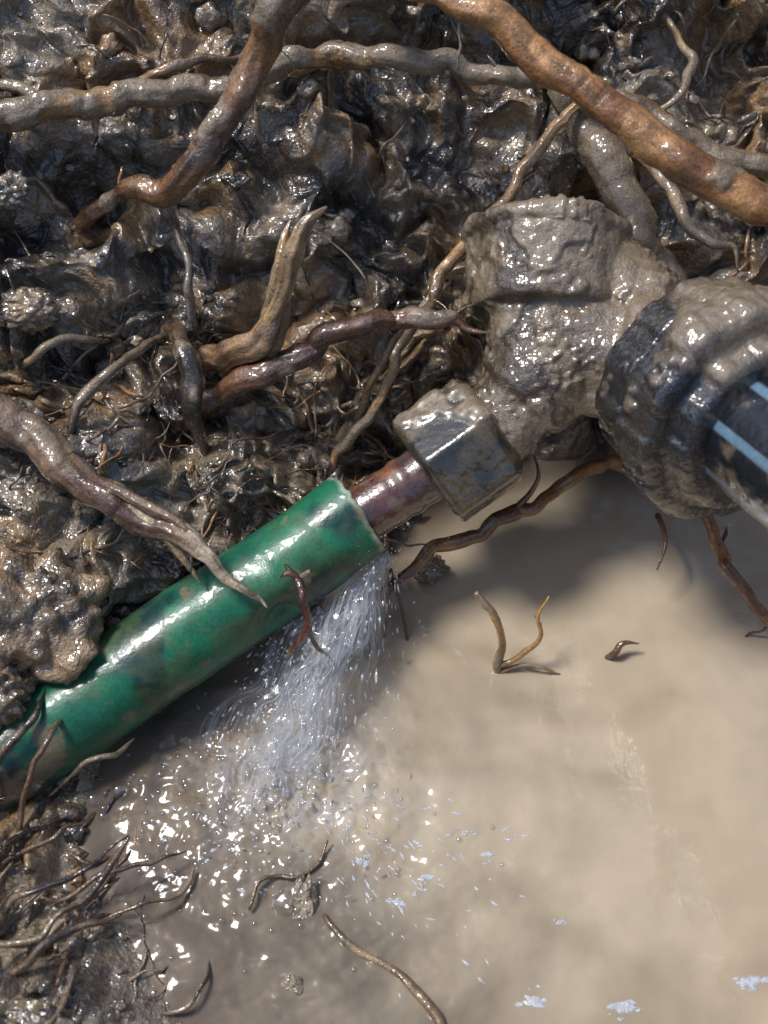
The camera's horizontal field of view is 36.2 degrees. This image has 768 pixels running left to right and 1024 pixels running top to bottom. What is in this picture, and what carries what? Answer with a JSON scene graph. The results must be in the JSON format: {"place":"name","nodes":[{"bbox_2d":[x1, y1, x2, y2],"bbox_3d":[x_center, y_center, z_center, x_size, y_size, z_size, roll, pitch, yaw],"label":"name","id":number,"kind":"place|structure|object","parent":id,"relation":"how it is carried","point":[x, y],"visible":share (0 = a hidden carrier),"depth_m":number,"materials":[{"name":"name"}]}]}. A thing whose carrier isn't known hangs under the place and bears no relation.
{"place":"outdoors","nodes":[
{"label":"outdoors","id":0,"kind":"place"},
{"bbox_2d":[0,0,767,1023],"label":"mud bank","id":1,"kind":"structure","parent":0,"point":[452,144],"depth_m":12.55,"materials":[{"name":"brown soil"}]},
{"bbox_2d":[0,169,30,210],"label":"stone","id":2,"kind":"object","parent":1,"relation":"on","point":[14,190],"visible":1,"depth_m":12.01,"materials":[{"name":"grey stone"}]},
{"bbox_2d":[0,663,39,729],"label":"mud clump","id":3,"kind":"object","parent":1,"relation":"on","point":[17,689],"visible":0.62,"depth_m":11.02,"materials":[{"name":"brown soil"}]},
{"bbox_2d":[0,689,45,797],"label":"twig","id":4,"kind":"object","parent":1,"relation":"on","point":[17,736],"visible":1,"depth_m":10.96,"materials":[{"name":"brown wood"}]},
{"bbox_2d":[0,395,45,448],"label":"stone","id":5,"kind":"object","parent":1,"relation":"on","point":[29,406],"visible":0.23,"depth_m":11.60,"materials":[{"name":"grey stone"}]},
{"bbox_2d":[0,286,61,334],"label":"stone","id":6,"kind":"object","parent":1,"relation":"on","point":[31,310],"visible":0.99,"depth_m":11.70,"materials":[{"name":"grey stone"}]},
{"bbox_2d":[15,718,62,840],"bbox_3d":[-3.214,2.448,11.140,0.122,0.824,1.225,20,57,14],"label":"twig","id":7,"kind":"object","parent":1,"relation":"on","point":[33,763],"visible":0.81,"depth_m":10.92,"materials":[{"name":"brown wood"}]},
{"bbox_2d":[0,813,95,868],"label":"twig","id":8,"kind":"object","parent":1,"relation":"on","point":[49,840],"visible":0.98,"depth_m":10.87,"materials":[{"name":"brown wood"}]},
{"bbox_2d":[0,545,112,685],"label":"mud clump","id":9,"kind":"object","parent":1,"relation":"on","point":[52,621],"visible":0.86,"depth_m":11.11,"materials":[{"name":"brown soil"}]},
{"bbox_2d":[0,880,118,947],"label":"twig","id":10,"kind":"object","parent":1,"relation":"on","point":[42,934],"visible":1,"depth_m":10.41,"materials":[{"name":"brown wood"}]},
{"bbox_2d":[56,836,130,912],"bbox_3d":[-2.588,3.346,10.631,0.878,0.454,0.184,-34,62,-22],"label":"twig","id":11,"kind":"object","parent":10,"relation":"attached to","point":[101,879],"visible":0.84,"depth_m":10.57,"materials":[{"name":"brown wood"}]},
{"bbox_2d":[11,333,110,374],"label":"tree root","id":12,"kind":"object","parent":1,"relation":"on","point":[40,350],"visible":0.92,"depth_m":11.90,"materials":[{"name":"brown plant"}]},
{"bbox_2d":[10,912,121,975],"bbox_3d":[-2.901,3.851,10.404,1.228,0.380,0.145,-27,59,-18],"label":"twig","id":13,"kind":"object","parent":1,"relation":"on","point":[37,951],"visible":0.85,"depth_m":10.31,"materials":[{"name":"brown wood"}]},
{"bbox_2d":[5,835,128,913],"bbox_3d":[-2.913,3.360,10.773,1.316,0.320,0.161,-25,59,-17],"label":"twig","id":14,"kind":"object","parent":1,"relation":"on","point":[13,899],"visible":0.93,"depth_m":10.62,"materials":[{"name":"brown wood"}]},
{"bbox_2d":[49,737,134,795],"bbox_3d":[-2.780,2.449,11.260,0.947,0.323,0.163,-30,60,-20],"label":"twig","id":15,"kind":"object","parent":1,"relation":"on","point":[89,760],"visible":1,"depth_m":11.17,"materials":[{"name":"brown wood"}]},
{"bbox_2d":[41,851,186,902],"bbox_3d":[-2.514,3.405,10.896,1.402,0.292,0.191,-14,56,-10],"label":"twig","id":16,"kind":"object","parent":1,"relation":"on","point":[93,878],"visible":0.95,"depth_m":10.82,"materials":[{"name":"brown wood"}]},
{"bbox_2d":[65,334,164,433],"bbox_3d":[-2.824,-1.188,12.302,0.291,1.100,1.730,32,61,20],"label":"tree root","id":17,"kind":"object","parent":1,"relation":"on","point":[89,390],"visible":0.69,"depth_m":11.84,"materials":[{"name":"brown plant"}]},
{"bbox_2d":[0,53,240,95],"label":"tree root","id":18,"kind":"object","parent":1,"relation":"on","point":[22,88],"visible":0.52,"depth_m":12.00,"materials":[{"name":"brown plant"}]},
{"bbox_2d":[0,392,267,607],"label":"tree root","id":19,"kind":"object","parent":1,"relation":"on","point":[48,449],"visible":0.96,"depth_m":11.17,"materials":[{"name":"brown plant"}]},
{"bbox_2d":[106,481,188,532],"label":"tree root","id":20,"kind":"object","parent":19,"relation":"attached to","point":[138,501],"visible":1,"depth_m":11.03,"materials":[{"name":"brown plant"}]},
{"bbox_2d":[128,504,201,585],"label":"tree root","id":21,"kind":"object","parent":19,"relation":"attached to","point":[179,554],"visible":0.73,"depth_m":11.12,"materials":[{"name":"brown plant"}]},
{"bbox_2d":[0,45,357,133],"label":"tree root","id":22,"kind":"object","parent":1,"relation":"on","point":[37,108],"visible":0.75,"depth_m":11.88,"materials":[{"name":"brown plant"}]},
{"bbox_2d":[159,208,209,343],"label":"tree root","id":23,"kind":"object","parent":1,"relation":"on","point":[173,224],"visible":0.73,"depth_m":12.15,"materials":[{"name":"brown plant"}]},
{"bbox_2d":[163,311,209,457],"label":"tree root","id":24,"kind":"object","parent":1,"relation":"on","point":[188,361],"visible":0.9,"depth_m":11.99,"materials":[{"name":"brown plant"}]},
{"bbox_2d":[70,0,310,230],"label":"tree root","id":25,"kind":"object","parent":1,"relation":"on","point":[200,156],"visible":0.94,"depth_m":11.42,"materials":[{"name":"brown plant"}]},
{"bbox_2d":[0,477,385,811],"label":"green pipe","id":26,"kind":"object","parent":1,"relation":"on","point":[161,651],"visible":0.93,"depth_m":11.36,"materials":[{"name":"plastic"}]},
{"bbox_2d":[284,564,310,660],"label":"twig","id":27,"kind":"object","parent":26,"relation":"on","point":[301,590],"visible":0.98,"depth_m":11.19,"materials":[{"name":"brown plant"}]},
{"bbox_2d":[280,570,299,578],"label":"twig","id":28,"kind":"object","parent":27,"relation":"on","point":[291,574],"visible":1,"depth_m":11.13,"materials":[{"name":"brown wood"}]},
{"bbox_2d":[300,569,311,579],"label":"twig","id":29,"kind":"object","parent":27,"relation":"attached to","point":[305,574],"visible":1,"depth_m":11.14,"materials":[{"name":"beige wood"}]},
{"bbox_2d":[196,232,311,373],"bbox_3d":[-1.513,-1.909,11.994,1.623,2.007,0.749,0,55,0],"label":"tree root","id":30,"kind":"object","parent":1,"relation":"on","point":[261,340],"visible":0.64,"depth_m":11.86,"materials":[{"name":"brown plant"}]},
{"bbox_2d":[260,219,290,316],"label":"tree root","id":31,"kind":"object","parent":30,"relation":"attached to","point":[284,237],"visible":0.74,"depth_m":11.49,"materials":[{"name":"brown plant"}]},
{"bbox_2d":[258,206,327,324],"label":"tree root","id":32,"kind":"object","parent":30,"relation":"attached to","point":[290,255],"visible":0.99,"depth_m":11.38,"materials":[{"name":"brown plant"}]},
{"bbox_2d":[313,229,374,308],"bbox_3d":[-0.368,-2.434,12.061,0.702,1.049,0.083,18,57,12],"label":"twig","id":33,"kind":"object","parent":1,"relation":"on","point":[347,255],"visible":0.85,"depth_m":11.92,"materials":[{"name":"brown wood"}]},
{"bbox_2d":[202,305,486,411],"bbox_3d":[-0.593,-1.449,12.286,3.457,1.509,0.576,-4,55,-3],"label":"tree root","id":34,"kind":"object","parent":1,"relation":"on","point":[231,386],"visible":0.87,"depth_m":11.88,"materials":[{"name":"brown plant"}]},
{"bbox_2d":[351,329,404,423],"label":"tree root","id":35,"kind":"object","parent":1,"relation":"on","point":[395,337],"visible":0.91,"depth_m":12.19,"materials":[{"name":"brown plant"}]},
{"bbox_2d":[0,0,766,1023],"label":"root fibres","id":36,"kind":"object","parent":1,"relation":"on","point":[118,540],"visible":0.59,"depth_m":12.20,"materials":[{"name":"brown plant"}]},
{"bbox_2d":[0,0,767,1016],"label":"mud clods","id":37,"kind":"object","parent":1,"relation":"on","point":[208,16],"visible":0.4,"depth_m":12.33,"materials":[{"name":"brown soil"}]},
{"bbox_2d":[327,76,602,475],"bbox_3d":[0.817,-2.394,12.617,0.333,3.172,4.558,37,63,23],"label":"tree root","id":38,"kind":"object","parent":1,"relation":"on","point":[454,257],"visible":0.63,"depth_m":12.20,"materials":[{"name":"brown plant"}]},
{"bbox_2d":[422,289,435,308],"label":"tree root","id":39,"kind":"object","parent":38,"relation":"on","point":[430,304],"visible":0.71,"depth_m":11.94,"materials":[{"name":"brown plant"}]},
{"bbox_2d":[329,454,622,630],"bbox_3d":[1.279,0.227,12.934,4.737,1.278,0.487,-28,60,-18],"label":"tree root","id":40,"kind":"object","parent":1,"relation":"on","point":[490,524],"visible":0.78,"depth_m":12.59,"materials":[{"name":"brown plant"}]},
{"bbox_2d":[515,455,540,508],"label":"tree root","id":41,"kind":"object","parent":40,"relation":"on","point":[522,501],"visible":1,"depth_m":12.52,"materials":[{"name":"brown plant"}]},
{"bbox_2d":[278,40,767,181],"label":"tree root","id":42,"kind":"object","parent":1,"relation":"on","point":[413,60],"visible":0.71,"depth_m":11.89,"materials":[{"name":"brown plant"}]},
{"bbox_2d":[392,193,683,521],"bbox_3d":[1.756,-1.520,11.739,2.757,2.707,3.360,18,57,12],"label":"pipe tee fitting","id":43,"kind":"object","parent":1,"relation":"on","point":[562,290],"visible":0.8,"depth_m":11.33,"materials":[{"name":"grey metal"}]},
{"bbox_2d":[348,450,440,537],"bbox_3d":[-0.128,-0.043,11.892,2.146,1.211,0.625,-23,58,-15],"label":"copper pipe","id":44,"kind":"object","parent":43,"relation":"attached to","point":[390,495],"visible":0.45,"depth_m":11.64,"materials":[{"name":"gold metal"}]},
{"bbox_2d":[595,276,767,530],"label":"black water hose","id":45,"kind":"object","parent":43,"relation":"attached to","point":[681,401],"visible":1,"depth_m":10.30,"materials":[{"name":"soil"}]},
{"bbox_2d":[406,0,767,226],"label":"tree root","id":46,"kind":"object","parent":1,"relation":"on","point":[645,135],"visible":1,"depth_m":10.86,"materials":[{"name":"brown plant"}]},
{"bbox_2d":[547,89,688,280],"bbox_3d":[2.403,-3.318,12.631,0.645,2.053,3.003,-25,59,-16],"label":"tree root","id":47,"kind":"object","parent":1,"relation":"on","point":[604,159],"visible":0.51,"depth_m":12.08,"materials":[{"name":"brown plant"}]},
{"bbox_2d":[654,513,667,569],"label":"tree root","id":48,"kind":"object","parent":1,"relation":"on","point":[658,518],"visible":1,"depth_m":12.61,"materials":[{"name":"brown plant"}]},
{"bbox_2d":[630,12,698,154],"bbox_3d":[2.959,-4.428,12.376,0.541,1.000,1.452,11,56,7],"label":"tree root","id":49,"kind":"object","parent":1,"relation":"on","point":[692,57],"visible":0.59,"depth_m":11.99,"materials":[{"name":"brown plant"}]},
{"bbox_2d":[628,148,738,272],"bbox_3d":[2.898,-3.283,12.194,0.316,0.513,2.242,-32,61,-20],"label":"tree root","id":50,"kind":"object","parent":1,"relation":"on","point":[671,190],"visible":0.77,"depth_m":11.95,"materials":[{"name":"brown plant"}]},
{"bbox_2d":[699,516,767,629],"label":"tree root","id":51,"kind":"object","parent":1,"relation":"on","point":[736,579],"visible":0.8,"depth_m":12.38,"materials":[{"name":"brown plant"}]},
{"bbox_2d":[64,443,767,1023],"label":"muddy water","id":52,"kind":"structure","parent":0,"point":[626,789],"depth_m":11.60,"materials":[{"name":"beige liquid"}]},
{"bbox_2d":[0,993,76,1023],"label":"mud clump","id":53,"kind":"object","parent":52,"relation":"on","point":[21,1008],"visible":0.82,"depth_m":9.89,"materials":[{"name":"soil"}]},
{"bbox_2d":[106,868,194,917],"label":"twig","id":54,"kind":"object","parent":52,"relation":"on","point":[180,892],"visible":0.9,"depth_m":10.84,"materials":[{"name":"brown wood"}]},
{"bbox_2d":[162,959,210,1015],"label":"twig","id":55,"kind":"object","parent":52,"relation":"on","point":[187,1006],"visible":1,"depth_m":10.40,"materials":[{"name":"brown wood"}]},
{"bbox_2d":[247,840,328,910],"bbox_3d":[-0.908,3.413,11.091,0.970,0.092,0.204,-28,60,-18],"label":"twig","id":56,"kind":"object","parent":52,"relation":"on","point":[283,876],"visible":1,"depth_m":11.07,"materials":[{"name":"brown wood"}]},
{"bbox_2d":[280,972,303,995],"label":"mud clump","id":57,"kind":"object","parent":52,"relation":"in","point":[293,984],"visible":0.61,"depth_m":10.58,"materials":[{"name":"soil"}]},
{"bbox_2d":[206,551,389,812],"bbox_3d":[-0.773,1.824,11.694,3.072,1.201,1.399,-37,63,-23],"label":"water jet","id":58,"kind":"object","parent":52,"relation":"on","point":[309,695],"visible":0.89,"depth_m":11.80},
{"bbox_2d":[308,627,334,665],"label":"twig","id":59,"kind":"object","parent":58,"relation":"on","point":[317,647],"visible":0.99,"depth_m":11.44,"materials":[{"name":"brown wood"}]},
{"bbox_2d":[151,527,453,975],"bbox_3d":[-0.822,2.013,11.069,3.062,1.892,4.172,0,55,0],"label":"water spray","id":60,"kind":"object","parent":52,"relation":"on","point":[301,740],"visible":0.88,"depth_m":11.68,"materials":[{"name":"liquid"}]},
{"bbox_2d":[288,874,318,919],"bbox_3d":[-0.751,3.828,11.003,0.337,0.556,0.756,0,55,0],"label":"stone","id":61,"kind":"object","parent":52,"relation":"in","point":[303,903],"visible":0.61,"depth_m":10.96,"materials":[{"name":"grey stone"}]},
{"bbox_2d":[321,913,445,1023],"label":"twig","id":62,"kind":"object","parent":52,"relation":"on","point":[420,996],"visible":1,"depth_m":10.62,"materials":[{"name":"brown wood"}]},
{"bbox_2d":[383,534,388,638],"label":"twig","id":63,"kind":"object","parent":52,"relation":"on","point":[387,577],"visible":0.69,"depth_m":12.55,"materials":[{"name":"brown plant"}]},
{"bbox_2d":[389,568,408,640],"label":"twig","id":64,"kind":"object","parent":52,"relation":"on","point":[401,608],"visible":0.88,"depth_m":12.48,"materials":[{"name":"brown wood"}]},
{"bbox_2d":[411,554,450,584],"bbox_3d":[0.505,0.635,12.980,0.467,0.340,0.333,0,55,0],"label":"stone","id":65,"kind":"object","parent":52,"relation":"on","point":[436,562],"visible":0.62,"depth_m":12.87,"materials":[{"name":"grey stone"}]},
{"bbox_2d":[126,690,767,1020],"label":"foam flecks","id":66,"kind":"object","parent":52,"relation":"on","point":[751,982],"visible":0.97,"depth_m":11.12,"materials":[{"name":"white liquid"}]},
{"bbox_2d":[473,591,505,673],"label":"twig","id":67,"kind":"object","parent":52,"relation":"on","point":[490,610],"visible":1,"depth_m":11.95,"materials":[{"name":"brown wood"}]},
{"bbox_2d":[492,596,549,667],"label":"twig","id":68,"kind":"object","parent":52,"relation":"on","point":[525,651],"visible":1,"depth_m":12.16,"materials":[{"name":"brown plant"}]},
{"bbox_2d":[499,663,559,674],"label":"twig","id":69,"kind":"object","parent":52,"relation":"on","point":[507,669],"visible":1,"depth_m":12.33,"materials":[{"name":"brown wood"}]},
{"bbox_2d":[605,640,638,659],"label":"twig","id":70,"kind":"object","parent":52,"relation":"on","point":[614,652],"visible":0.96,"depth_m":12.36,"materials":[{"name":"brown wood"}]}
]}

